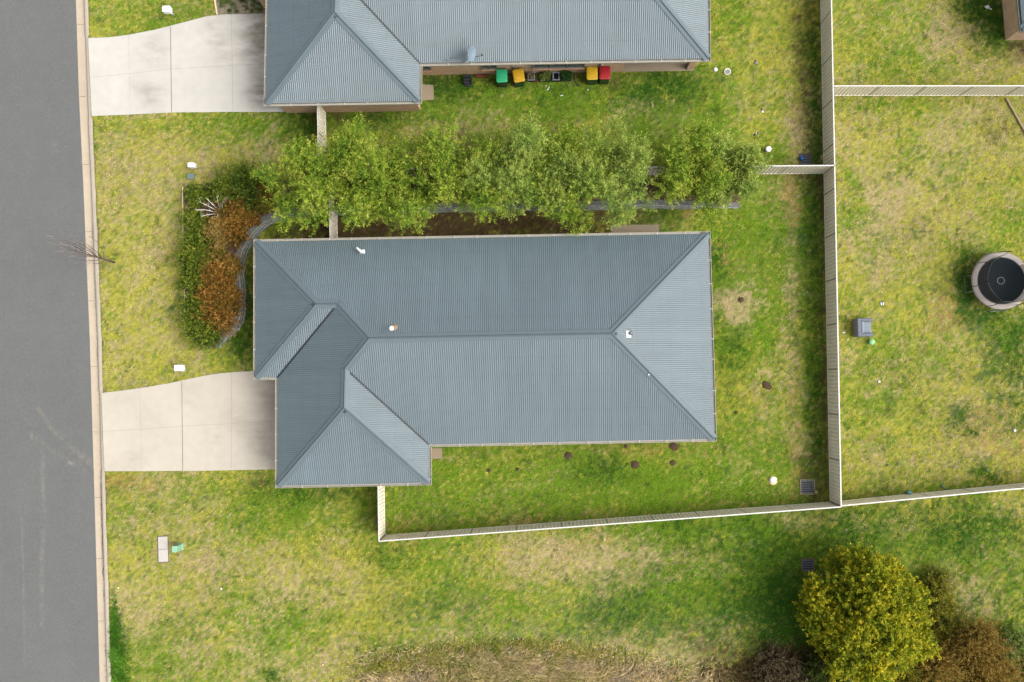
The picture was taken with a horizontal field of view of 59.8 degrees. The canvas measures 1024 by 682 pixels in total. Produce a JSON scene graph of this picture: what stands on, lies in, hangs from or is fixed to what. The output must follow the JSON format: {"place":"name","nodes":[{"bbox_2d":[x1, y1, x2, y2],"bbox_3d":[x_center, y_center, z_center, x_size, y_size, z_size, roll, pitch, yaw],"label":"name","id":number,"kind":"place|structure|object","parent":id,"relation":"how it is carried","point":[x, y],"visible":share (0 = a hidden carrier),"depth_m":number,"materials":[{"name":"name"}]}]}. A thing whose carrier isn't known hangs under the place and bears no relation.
{"place":"outdoors","nodes":[
{"label":"outdoors","id":0,"kind":"place"},
{"bbox_2d":[0,0,99,681],"bbox_3d":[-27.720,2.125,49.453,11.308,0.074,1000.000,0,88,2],"label":"road","id":1,"kind":"structure","parent":0,"point":[48,606],"depth_m":49.42,"materials":[{"name":"grey asphalt"}]},
{"bbox_2d":[88,14,284,115],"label":"driveway","id":2,"kind":"structure","parent":0,"point":[214,63],"depth_m":49.82,"materials":[{"name":"concrete"}]},
{"bbox_2d":[101,371,277,470],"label":"driveway","id":3,"kind":"structure","parent":0,"point":[219,421],"depth_m":48.93,"materials":[{"name":"concrete"}]},
{"bbox_2d":[422,84,433,100],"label":"path","id":4,"kind":"structure","parent":0,"point":[427,92],"depth_m":49.30,"materials":[{"name":"concrete"}]},
{"bbox_2d":[432,448,441,458],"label":"path","id":5,"kind":"structure","parent":0,"point":[436,453],"depth_m":48.41,"materials":[{"name":"concrete"}]},
{"bbox_2d":[85,0,1023,681],"bbox_3d":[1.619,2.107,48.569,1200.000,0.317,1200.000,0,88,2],"label":"ground","id":6,"kind":"structure","parent":0,"point":[111,236],"depth_m":48.25,"materials":[{"name":"green plant"}]},
{"bbox_2d":[48,233,114,265],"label":"street tree","id":7,"kind":"object","parent":6,"relation":"on","point":[90,255],"visible":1,"depth_m":46.48,"materials":[{"name":"brown plant"}]},
{"bbox_2d":[76,0,111,681],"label":"kerb","id":8,"kind":"structure","parent":6,"relation":"on","point":[86,121],"depth_m":49.41,"materials":[{"name":"concrete"}]},
{"bbox_2d":[91,226,105,652],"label":"leaf litter","id":9,"kind":"object","parent":8,"relation":"on","point":[99,458],"visible":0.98,"depth_m":49.01,"materials":[{"name":"brown plant"}]},
{"bbox_2d":[100,576,132,681],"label":"verge weeds","id":10,"kind":"object","parent":6,"relation":"on","point":[114,629],"visible":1,"depth_m":48.50,"materials":[{"name":"green plant"}]},
{"bbox_2d":[157,535,168,562],"bbox_3d":[-19.072,11.376,48.698,0.600,0.084,1.460,-3,87,2],"label":"service pit","id":11,"kind":"object","parent":6,"relation":"on","point":[163,548],"visible":1,"depth_m":48.66,"materials":[{"name":"concrete"}]},
{"bbox_2d":[162,6,174,15],"bbox_3d":[-19.020,-18.268,49.504,0.460,0.990,0.360,0,88,2],"label":"letterbox","id":12,"kind":"object","parent":6,"relation":"on","point":[166,9],"visible":1,"depth_m":49.02,"materials":[{"name":"white plastic"}]},
{"bbox_2d":[172,543,183,551],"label":"service pillar","id":13,"kind":"structure","parent":6,"relation":"on","point":[177,547],"depth_m":48.17,"materials":[{"name":"green plastic"}]},
{"bbox_2d":[174,365,186,370],"bbox_3d":[-18.010,1.473,48.613,0.500,0.990,0.340,0,88,2],"label":"letterbox","id":14,"kind":"object","parent":6,"relation":"on","point":[179,368],"visible":1,"depth_m":48.12,"materials":[{"name":"white plastic"}]},
{"bbox_2d":[182,187,186,339],"bbox_3d":[-18.165,-4.300,49.340,0.080,0.050,8.532,-2,87,2],"label":"garden edging","id":15,"kind":"object","parent":6,"relation":"on","point":[183,238],"visible":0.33,"depth_m":49.44,"materials":[{"name":"brown wood"}]},
{"bbox_2d":[187,173,194,179],"bbox_3d":[-17.860,-9.151,49.525,0.400,0.100,0.340,0,88,2],"label":"meter cover","id":16,"kind":"object","parent":6,"relation":"on","point":[190,176],"visible":1,"depth_m":49.48,"materials":[{"name":"green plastic"}]},
{"bbox_2d":[187,162,197,168],"bbox_3d":[-17.538,-9.617,49.129,0.400,0.890,0.270,1,88,2],"label":"letterbox","id":17,"kind":"object","parent":6,"relation":"on","point":[191,165],"visible":1,"depth_m":48.70,"materials":[{"name":"white plastic"}]},
{"bbox_2d":[216,0,264,13],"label":"gravel","id":18,"kind":"structure","parent":6,"relation":"on","point":[222,10],"depth_m":49.87,"materials":[{"name":"beige gravel"}]},
{"bbox_2d":[217,0,263,12],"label":"gravel weeds","id":19,"kind":"object","parent":18,"relation":"on","point":[232,6],"visible":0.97,"depth_m":49.84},
{"bbox_2d":[317,106,326,163],"bbox_3d":[-10.342,-11.114,48.499,0.064,1.798,3.954,-2,87,2],"label":"fence","id":20,"kind":"object","parent":6,"relation":"on","point":[321,119],"visible":0.48,"depth_m":48.35,"materials":[{"name":"beige metal"}]},
{"bbox_2d":[328,179,337,237],"bbox_3d":[-9.701,-7.168,48.307,0.062,1.798,3.755,-2,87,2],"label":"fence","id":21,"kind":"object","parent":6,"relation":"on","point":[333,228],"visible":0.38,"depth_m":48.24,"materials":[{"name":"beige metal"}]},
{"bbox_2d":[377,486,384,540],"bbox_3d":[-6.958,8.960,47.515,0.064,1.798,3.060,-1,87,2],"label":"fence","id":22,"kind":"object","parent":6,"relation":"on","point":[381,512],"visible":0.89,"depth_m":47.38,"materials":[{"name":"beige metal"}]},
{"bbox_2d":[183,175,740,348],"bbox_3d":[-2.929,-4.332,48.555,30.728,0.614,9.504,0,88,2],"label":"garden bed","id":23,"kind":"object","parent":6,"relation":"on","point":[233,251],"visible":0.2,"depth_m":48.68,"materials":[{"name":"brown soil"}]},
{"bbox_2d":[173,259,198,295],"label":"green shrub","id":24,"kind":"object","parent":23,"relation":"on","point":[183,283],"visible":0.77,"depth_m":48.37,"materials":[{"name":"green plant"}]},
{"bbox_2d":[165,231,215,277],"bbox_3d":[-17.438,-4.809,48.333,2.840,1.684,3.022,0,88,2],"label":"green shrub","id":25,"kind":"object","parent":23,"relation":"on","point":[184,250],"visible":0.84,"depth_m":48.21,"materials":[{"name":"green plant"}]},
{"bbox_2d":[173,206,207,234],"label":"green shrub","id":26,"kind":"object","parent":23,"relation":"on","point":[190,216],"visible":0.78,"depth_m":48.53,"materials":[{"name":"green plant"}]},
{"bbox_2d":[171,308,215,344],"bbox_3d":[-17.241,-0.905,48.219,2.570,1.572,2.216,0,88,2],"label":"green shrub","id":27,"kind":"object","parent":23,"relation":"on","point":[193,323],"visible":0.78,"depth_m":48.05,"materials":[{"name":"green plant"}]},
{"bbox_2d":[177,214,212,255],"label":"green shrub","id":28,"kind":"object","parent":23,"relation":"on","point":[192,236],"visible":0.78,"depth_m":48.17,"materials":[{"name":"green plant"}]},
{"bbox_2d":[175,288,214,319],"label":"green shrub","id":29,"kind":"object","parent":23,"relation":"on","point":[191,303],"visible":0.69,"depth_m":48.16,"materials":[{"name":"green plant"}]},
{"bbox_2d":[180,181,213,208],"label":"green shrub","id":30,"kind":"object","parent":23,"relation":"on","point":[195,192],"visible":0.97,"depth_m":48.68,"materials":[{"name":"green plant"}]},
{"bbox_2d":[180,306,225,354],"bbox_3d":[-16.551,-0.555,48.120,2.415,1.655,2.651,0,88,2],"label":"green shrub","id":31,"kind":"object","parent":23,"relation":"on","point":[207,336],"visible":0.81,"depth_m":48.05,"materials":[{"name":"green plant"}]},
{"bbox_2d":[192,261,216,291],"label":"green shrub","id":32,"kind":"object","parent":23,"relation":"on","point":[200,282],"visible":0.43,"depth_m":48.05,"materials":[{"name":"green plant"}]},
{"bbox_2d":[185,243,226,281],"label":"green shrub","id":33,"kind":"object","parent":23,"relation":"on","point":[199,266],"visible":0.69,"depth_m":48.08,"materials":[{"name":"green plant"}]},
{"bbox_2d":[197,212,215,236],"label":"mixed shrub","id":34,"kind":"object","parent":23,"relation":"on","point":[206,222],"visible":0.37,"depth_m":48.37,"materials":[{"name":"brown plant"}]},
{"bbox_2d":[195,280,225,305],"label":"orange shrub","id":35,"kind":"object","parent":23,"relation":"on","point":[209,292],"visible":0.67,"depth_m":47.84,"materials":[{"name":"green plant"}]},
{"bbox_2d":[197,195,226,216],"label":"bare shrub","id":36,"kind":"object","parent":23,"relation":"on","point":[211,207],"visible":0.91,"depth_m":48.15,"materials":[{"name":"grey plant"}]},
{"bbox_2d":[194,237,230,265],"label":"mixed shrub","id":37,"kind":"object","parent":23,"relation":"on","point":[220,254],"visible":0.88,"depth_m":48.16,"materials":[{"name":"brown plant"}]},
{"bbox_2d":[196,212,231,252],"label":"orange shrub","id":38,"kind":"object","parent":23,"relation":"on","point":[214,234],"visible":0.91,"depth_m":47.95,"materials":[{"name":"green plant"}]},
{"bbox_2d":[197,256,237,303],"bbox_3d":[-15.783,-3.199,47.800,2.269,1.888,2.873,0,88,2],"label":"orange shrub","id":39,"kind":"object","parent":23,"relation":"on","point":[216,274],"visible":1,"depth_m":47.64,"materials":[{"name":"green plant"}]},
{"bbox_2d":[191,290,246,342],"bbox_3d":[-15.536,-1.498,47.774,2.709,1.805,2.856,37,89,3],"label":"orange shrub","id":40,"kind":"object","parent":23,"relation":"on","point":[226,314],"visible":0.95,"depth_m":47.67,"materials":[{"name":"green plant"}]},
{"bbox_2d":[201,159,238,207],"bbox_3d":[-15.660,-8.444,48.447,2.406,1.651,2.500,43,90,3],"label":"green shrub","id":41,"kind":"object","parent":23,"relation":"on","point":[216,184],"visible":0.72,"depth_m":48.44,"materials":[{"name":"green plant"}]},
{"bbox_2d":[207,208,234,228],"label":"orange shrub","id":42,"kind":"object","parent":23,"relation":"on","point":[222,217],"visible":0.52,"depth_m":48.07,"materials":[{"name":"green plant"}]},
{"bbox_2d":[209,276,247,312],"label":"orange shrub","id":43,"kind":"object","parent":23,"relation":"on","point":[235,292],"visible":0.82,"depth_m":47.83,"materials":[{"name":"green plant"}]},
{"bbox_2d":[215,252,244,277],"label":"mixed shrub","id":44,"kind":"object","parent":23,"relation":"on","point":[232,261],"visible":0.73,"depth_m":48.18,"materials":[{"name":"brown plant"}]},
{"bbox_2d":[212,194,250,232],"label":"orange shrub","id":45,"kind":"object","parent":23,"relation":"on","point":[237,211],"visible":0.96,"depth_m":47.94,"materials":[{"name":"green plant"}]},
{"bbox_2d":[216,213,252,249],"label":"orange shrub","id":46,"kind":"object","parent":23,"relation":"on","point":[234,236],"visible":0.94,"depth_m":48.01,"materials":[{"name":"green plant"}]},
{"bbox_2d":[221,183,257,216],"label":"mixed shrub","id":47,"kind":"object","parent":23,"relation":"on","point":[239,200],"visible":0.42,"depth_m":48.23,"materials":[{"name":"green plant"}]},
{"bbox_2d":[213,151,283,221],"bbox_3d":[-14.129,-8.388,48.077,4.049,2.096,3.822,0,88,2],"label":"green shrub","id":48,"kind":"object","parent":23,"relation":"on","point":[244,181],"visible":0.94,"depth_m":47.89,"materials":[{"name":"green plant"}]},
{"bbox_2d":[241,205,261,227],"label":"orange shrub","id":49,"kind":"object","parent":23,"relation":"on","point":[254,220],"visible":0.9,"depth_m":48.20,"materials":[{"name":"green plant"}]},
{"bbox_2d":[251,193,273,210],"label":"green shrub","id":50,"kind":"object","parent":23,"relation":"on","point":[262,204],"visible":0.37,"depth_m":48.08,"materials":[{"name":"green plant"}]},
{"bbox_2d":[251,183,280,215],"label":"shrub","id":51,"kind":"object","parent":23,"relation":"on","point":[268,200],"visible":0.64,"depth_m":48.03,"materials":[{"name":"green plant"}]},
{"bbox_2d":[250,130,352,236],"bbox_3d":[-10.614,-7.983,46.174,5.398,5.488,5.847,0,88,2],"label":"tree","id":52,"kind":"object","parent":23,"relation":"on","point":[304,160],"visible":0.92,"depth_m":45.07,"materials":[{"name":"green plant"}]},
{"bbox_2d":[293,111,404,232],"bbox_3d":[-7.991,-8.010,45.956,5.296,5.752,5.802,43,89,3],"label":"tree","id":53,"kind":"object","parent":23,"relation":"on","point":[356,160],"visible":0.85,"depth_m":44.91,"materials":[{"name":"green plant"}]},
{"bbox_2d":[363,113,464,238],"bbox_3d":[-4.593,-8.446,46.118,6.327,5.239,5.036,-39,87,0],"label":"tree","id":54,"kind":"object","parent":23,"relation":"on","point":[430,149],"visible":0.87,"depth_m":45.28,"materials":[{"name":"green plant"}]},
{"bbox_2d":[426,118,537,223],"bbox_3d":[-1.456,-8.613,46.232,5.782,4.818,5.610,0,88,2],"label":"tree","id":55,"kind":"object","parent":23,"relation":"on","point":[489,197],"visible":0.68,"depth_m":45.21,"materials":[{"name":"green plant"}]},
{"bbox_2d":[458,110,575,222],"bbox_3d":[0.760,-8.537,45.892,5.829,5.342,5.498,35,89,3],"label":"tree","id":56,"kind":"object","parent":23,"relation":"on","point":[527,148],"visible":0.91,"depth_m":44.75,"materials":[{"name":"green plant"}]},
{"bbox_2d":[513,124,615,235],"bbox_3d":[2.623,-8.135,46.133,5.526,4.703,5.714,0,88,2],"label":"tree","id":57,"kind":"object","parent":23,"relation":"on","point":[569,207],"visible":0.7,"depth_m":45.12,"materials":[{"name":"green plant"}]},
{"bbox_2d":[562,113,659,230],"bbox_3d":[5.097,-8.623,45.912,5.145,5.022,6.314,0,88,2],"label":"tree","id":58,"kind":"object","parent":23,"relation":"on","point":[633,169],"visible":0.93,"depth_m":44.82,"materials":[{"name":"green plant"}]},
{"bbox_2d":[651,118,736,220],"bbox_3d":[9.299,-8.906,46.094,4.478,4.402,5.157,0,88,2],"label":"tree","id":59,"kind":"object","parent":23,"relation":"on","point":[678,176],"visible":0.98,"depth_m":45.15,"materials":[{"name":"green plant"}]},
{"bbox_2d":[698,122,775,213],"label":"tree","id":60,"kind":"object","parent":23,"relation":"on","point":[743,168],"visible":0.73,"depth_m":45.40,"materials":[{"name":"green plant"}]},
{"bbox_2d":[463,75,471,86],"bbox_3d":[-2.429,-14.324,49.048,0.460,0.432,0.550,-1,87,2],"label":"folded step","id":61,"kind":"object","parent":6,"relation":"on","point":[467,83],"visible":1,"depth_m":48.95,"materials":[{"name":"black plastic"}]},
{"bbox_2d":[217,200,739,348],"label":"retaining wall","id":62,"kind":"structure","parent":6,"relation":"on","point":[254,231],"depth_m":48.60,"materials":[{"name":"stone"}]},
{"bbox_2d":[476,74,486,77],"bbox_3d":[-1.690,-14.637,49.174,0.620,0.180,0.170,-1,87,2],"label":"flower trough","id":63,"kind":"object","parent":6,"relation":"on","point":[481,75],"visible":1,"depth_m":49.15,"materials":[{"name":"ceramic"}]},
{"bbox_2d":[253,231,716,487],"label":"house","id":64,"kind":"structure","parent":6,"relation":"on","point":[499,340],"depth_m":45.04,"materials":[{"name":"metal"}]},
{"bbox_2d":[389,324,397,330],"bbox_3d":[-5.868,-0.612,43.732,0.480,0.810,0.468,0,88,2],"label":"roof vent","id":65,"kind":"object","parent":64,"relation":"on","point":[392,327],"visible":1,"depth_m":44.00,"materials":[{"name":"metal"}]},
{"bbox_2d":[259,0,710,112],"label":"house","id":66,"kind":"structure","parent":6,"relation":"on","point":[355,55],"depth_m":46.14,"materials":[{"name":"metal"}]},
{"bbox_2d":[422,67,431,71],"bbox_3d":[-4.619,-14.746,47.829,0.447,1.330,0.152,0,88,2],"label":"window","id":67,"kind":"structure","parent":66,"relation":"in","point":[425,69],"depth_m":48.37,"materials":[{"name":"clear glass"}]},
{"bbox_2d":[447,38,482,62],"bbox_3d":[-2.430,-14.677,45.964,1.526,1.139,1.212,-39,87,0],"label":"satellite dish","id":68,"kind":"object","parent":66,"relation":"attached to","point":[471,53],"visible":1,"depth_m":45.84,"materials":[{"name":"white metal"}]},
{"bbox_2d":[481,65,497,70],"bbox_3d":[-1.234,-14.766,47.717,0.865,1.330,0.154,0,88,2],"label":"window","id":69,"kind":"structure","parent":66,"relation":"in","point":[484,68],"depth_m":48.24,"materials":[{"name":"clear glass"}]},
{"bbox_2d":[532,64,584,69],"bbox_3d":[2.500,-14.788,47.593,2.816,1.330,0.150,0,88,2],"label":"window","id":70,"kind":"structure","parent":66,"relation":"in","point":[558,66],"depth_m":48.09,"materials":[{"name":"grey glass"}]},
{"bbox_2d":[496,68,507,86],"bbox_3d":[-0.539,-14.365,48.678,0.600,1.068,0.785,-2,87,2],"label":"wheelie bin","id":71,"kind":"object","parent":6,"relation":"on","point":[501,77],"visible":1,"depth_m":48.18,"materials":[{"name":"green plastic"}]},
{"bbox_2d":[512,67,524,87],"bbox_3d":[0.369,-14.369,48.648,0.600,1.068,0.785,-10,87,1],"label":"wheelie bin","id":72,"kind":"object","parent":6,"relation":"on","point":[518,77],"visible":1,"depth_m":48.14,"materials":[{"name":"yellow plastic"}]},
{"bbox_2d":[526,71,534,81],"bbox_3d":[1.017,-14.543,48.877,0.510,0.584,0.528,-1,87,2],"label":"planter tub","id":73,"kind":"object","parent":6,"relation":"on","point":[530,76],"visible":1,"depth_m":48.81,"materials":[{"name":"metal"}]},
{"bbox_2d":[307,630,758,681],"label":"dry grass","id":74,"kind":"structure","parent":6,"relation":"on","point":[511,673],"depth_m":47.67,"materials":[{"name":"beige plant"}]},
{"bbox_2d":[539,70,551,82],"bbox_3d":[1.831,-14.497,48.825,0.720,0.629,0.702,-1,87,2],"label":"planter box","id":75,"kind":"object","parent":6,"relation":"on","point":[545,75],"visible":1,"depth_m":48.70,"materials":[{"name":"green plastic"}]},
{"bbox_2d":[552,72,559,81],"bbox_3d":[2.416,-14.481,48.928,0.380,0.385,0.445,-1,87,2],"label":"planter tub","id":76,"kind":"object","parent":6,"relation":"on","point":[556,78],"visible":1,"depth_m":48.84,"materials":[{"name":"black plastic"}]},
{"bbox_2d":[559,70,572,81],"bbox_3d":[2.940,-14.540,48.799,0.779,0.611,0.701,28,89,3],"label":"planter box","id":77,"kind":"object","parent":6,"relation":"on","point":[565,75],"visible":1,"depth_m":48.67,"materials":[{"name":"green plastic"}]},
{"bbox_2d":[564,452,572,459],"bbox_3d":[3.056,6.203,48.155,0.465,0.092,0.401,36,89,3],"label":"soil mound","id":78,"kind":"object","parent":6,"relation":"on","point":[568,455],"visible":1,"depth_m":48.14,"materials":[{"name":"brown soil"}]},
{"bbox_2d":[343,165,833,177],"bbox_3d":[3.325,-9.121,47.957,27.262,1.798,0.080,0,88,2],"label":"fence","id":79,"kind":"object","parent":6,"relation":"on","point":[799,169],"visible":0.14,"depth_m":47.61,"materials":[{"name":"beige wood"}]},
{"bbox_2d":[586,66,597,84],"bbox_3d":[4.335,-14.456,48.520,0.600,1.068,0.785,-1,87,2],"label":"wheelie bin","id":80,"kind":"object","parent":6,"relation":"on","point":[592,75],"visible":1,"depth_m":48.02,"materials":[{"name":"yellow plastic"}]},
{"bbox_2d":[599,66,609,83],"bbox_3d":[5.024,-14.477,48.498,0.600,1.068,0.785,0,88,2],"label":"wheelie bin","id":81,"kind":"object","parent":6,"relation":"on","point":[604,74],"visible":1,"depth_m":48.00,"materials":[{"name":"red plastic"}]},
{"bbox_2d":[379,502,840,541],"bbox_3d":[5.011,9.542,47.091,23.971,1.798,0.062,-5,87,2],"label":"fence","id":82,"kind":"object","parent":6,"relation":"on","point":[612,521],"visible":1,"depth_m":46.96,"materials":[{"name":"beige metal"}]},
{"bbox_2d":[631,461,638,468],"bbox_3d":[6.631,6.665,48.012,0.519,0.100,0.434,0,88,2],"label":"soil mound","id":83,"kind":"object","parent":6,"relation":"on","point":[635,464],"visible":1,"depth_m":48.00,"materials":[{"name":"brown soil"}]},
{"bbox_2d":[669,442,678,450],"bbox_3d":[8.741,5.677,47.985,0.509,0.098,0.448,36,89,3],"label":"soil mound","id":84,"kind":"object","parent":6,"relation":"on","point":[674,446],"visible":0.98,"depth_m":47.97,"materials":[{"name":"brown soil"}]},
{"bbox_2d":[678,626,828,681],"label":"dark brush","id":85,"kind":"object","parent":6,"relation":"on","point":[741,677],"visible":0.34,"depth_m":47.26,"materials":[{"name":"brown plant"}]},
{"bbox_2d":[762,381,771,389],"bbox_3d":[13.736,2.386,47.957,0.571,0.104,0.403,19,88,3],"label":"soil mound","id":86,"kind":"object","parent":6,"relation":"on","point":[766,384],"visible":1,"depth_m":47.94,"materials":[{"name":"brown soil"}]},
{"bbox_2d":[745,637,810,681],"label":"shrub","id":87,"kind":"object","parent":6,"relation":"on","point":[784,669],"visible":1,"depth_m":46.54,"materials":[{"name":"brown plant"}]},
{"bbox_2d":[799,153,811,164],"bbox_3d":[15.955,-9.870,48.459,0.660,0.090,0.660,0,88,2],"label":"drain grate","id":88,"kind":"object","parent":6,"relation":"on","point":[807,160],"visible":0.95,"depth_m":48.44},
{"bbox_2d":[800,479,814,494],"bbox_3d":[15.814,7.811,47.697,0.800,0.090,0.800,0,88,2],"label":"drain grate","id":89,"kind":"object","parent":6,"relation":"on","point":[807,487],"visible":1,"depth_m":47.68,"materials":[{"name":"grey metal"}]},
{"bbox_2d":[801,559,813,570],"bbox_3d":[15.768,11.946,47.519,0.660,0.090,0.660,0,88,2],"label":"drain grate","id":90,"kind":"object","parent":6,"relation":"on","point":[807,564],"visible":1,"depth_m":47.49,"materials":[{"name":"grey metal"}]},
{"bbox_2d":[798,644,854,681],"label":"shrub","id":91,"kind":"object","parent":6,"relation":"on","point":[818,664],"visible":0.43,"depth_m":46.24,"materials":[{"name":"green plant"}]},
{"bbox_2d":[820,0,841,506],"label":"fence","id":92,"kind":"object","parent":6,"relation":"on","point":[833,390],"visible":0.99,"depth_m":47.24,"materials":[{"name":"grey wood"}]},
{"bbox_2d":[852,318,872,336],"bbox_3d":[18.770,-0.721,47.573,0.880,0.770,0.980,-2,87,2],"label":"armchair","id":93,"kind":"object","parent":6,"relation":"on","point":[861,327],"visible":1,"depth_m":47.37,"materials":[{"name":"grey fabric"}]},
{"bbox_2d":[792,542,942,681],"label":"wattle tree","id":94,"kind":"object","parent":6,"relation":"on","point":[861,626],"visible":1,"depth_m":43.50,"materials":[{"name":"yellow plant"}]},
{"bbox_2d":[894,639,951,681],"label":"shrub","id":95,"kind":"object","parent":6,"relation":"on","point":[918,673],"visible":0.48,"depth_m":45.98,"materials":[{"name":"brown plant"}]},
{"bbox_2d":[834,85,1023,95],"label":"fence","id":96,"kind":"object","parent":6,"relation":"on","point":[928,90],"visible":0.98,"depth_m":47.57,"materials":[{"name":"beige metal"}]},
{"bbox_2d":[842,483,1023,505],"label":"fence","id":97,"kind":"object","parent":6,"relation":"on","point":[933,494],"visible":0.98,"depth_m":46.61,"materials":[{"name":"beige metal"}]},
{"bbox_2d":[925,613,955,659],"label":"shrub","id":98,"kind":"object","parent":6,"relation":"on","point":[937,635],"visible":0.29,"depth_m":46.23,"materials":[{"name":"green plant"}]},
{"bbox_2d":[919,560,964,635],"bbox_3d":[22.317,13.455,46.349,3.128,1.982,3.699,24,88,3],"label":"shrub","id":99,"kind":"object","parent":6,"relation":"on","point":[944,607],"visible":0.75,"depth_m":46.22,"materials":[{"name":"green plant"}]},
{"bbox_2d":[916,609,1023,681],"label":"shrub","id":100,"kind":"object","parent":6,"relation":"on","point":[980,642],"visible":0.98,"depth_m":45.34,"materials":[{"name":"brown plant"}]},
{"bbox_2d":[963,251,1023,311],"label":"trampoline","id":101,"kind":"object","parent":6,"relation":"on","point":[997,280],"visible":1,"depth_m":47.06,"materials":[{"name":"fabric"}]},
{"bbox_2d":[967,656,1022,681],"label":"shrub","id":102,"kind":"object","parent":6,"relation":"on","point":[1005,673],"visible":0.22,"depth_m":45.69,"materials":[{"name":"brown plant"}]},
{"bbox_2d":[989,622,1023,681],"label":"shrub","id":103,"kind":"object","parent":6,"relation":"on","point":[1018,639],"visible":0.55,"depth_m":45.81,"materials":[{"name":"green plant"}]},
{"bbox_2d":[997,653,1023,681],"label":"shrub","id":104,"kind":"object","parent":6,"relation":"on","point":[1021,673],"visible":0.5,"depth_m":45.62,"materials":[{"name":"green plant"}]},
{"bbox_2d":[1002,0,1023,39],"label":"house","id":105,"kind":"structure","parent":6,"relation":"on","point":[1013,14],"depth_m":47.57,"materials":[{"name":"brick"}]},
{"bbox_2d":[1005,97,1023,131],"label":"timber edging","id":106,"kind":"object","parent":6,"relation":"on","point":[1014,113],"visible":1,"depth_m":48.10,"materials":[{"name":"beige wood"}]},
{"bbox_2d":[611,225,658,232],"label":"path","id":107,"kind":"structure","parent":0,"point":[638,228],"depth_m":48.58,"materials":[{"name":"concrete"}]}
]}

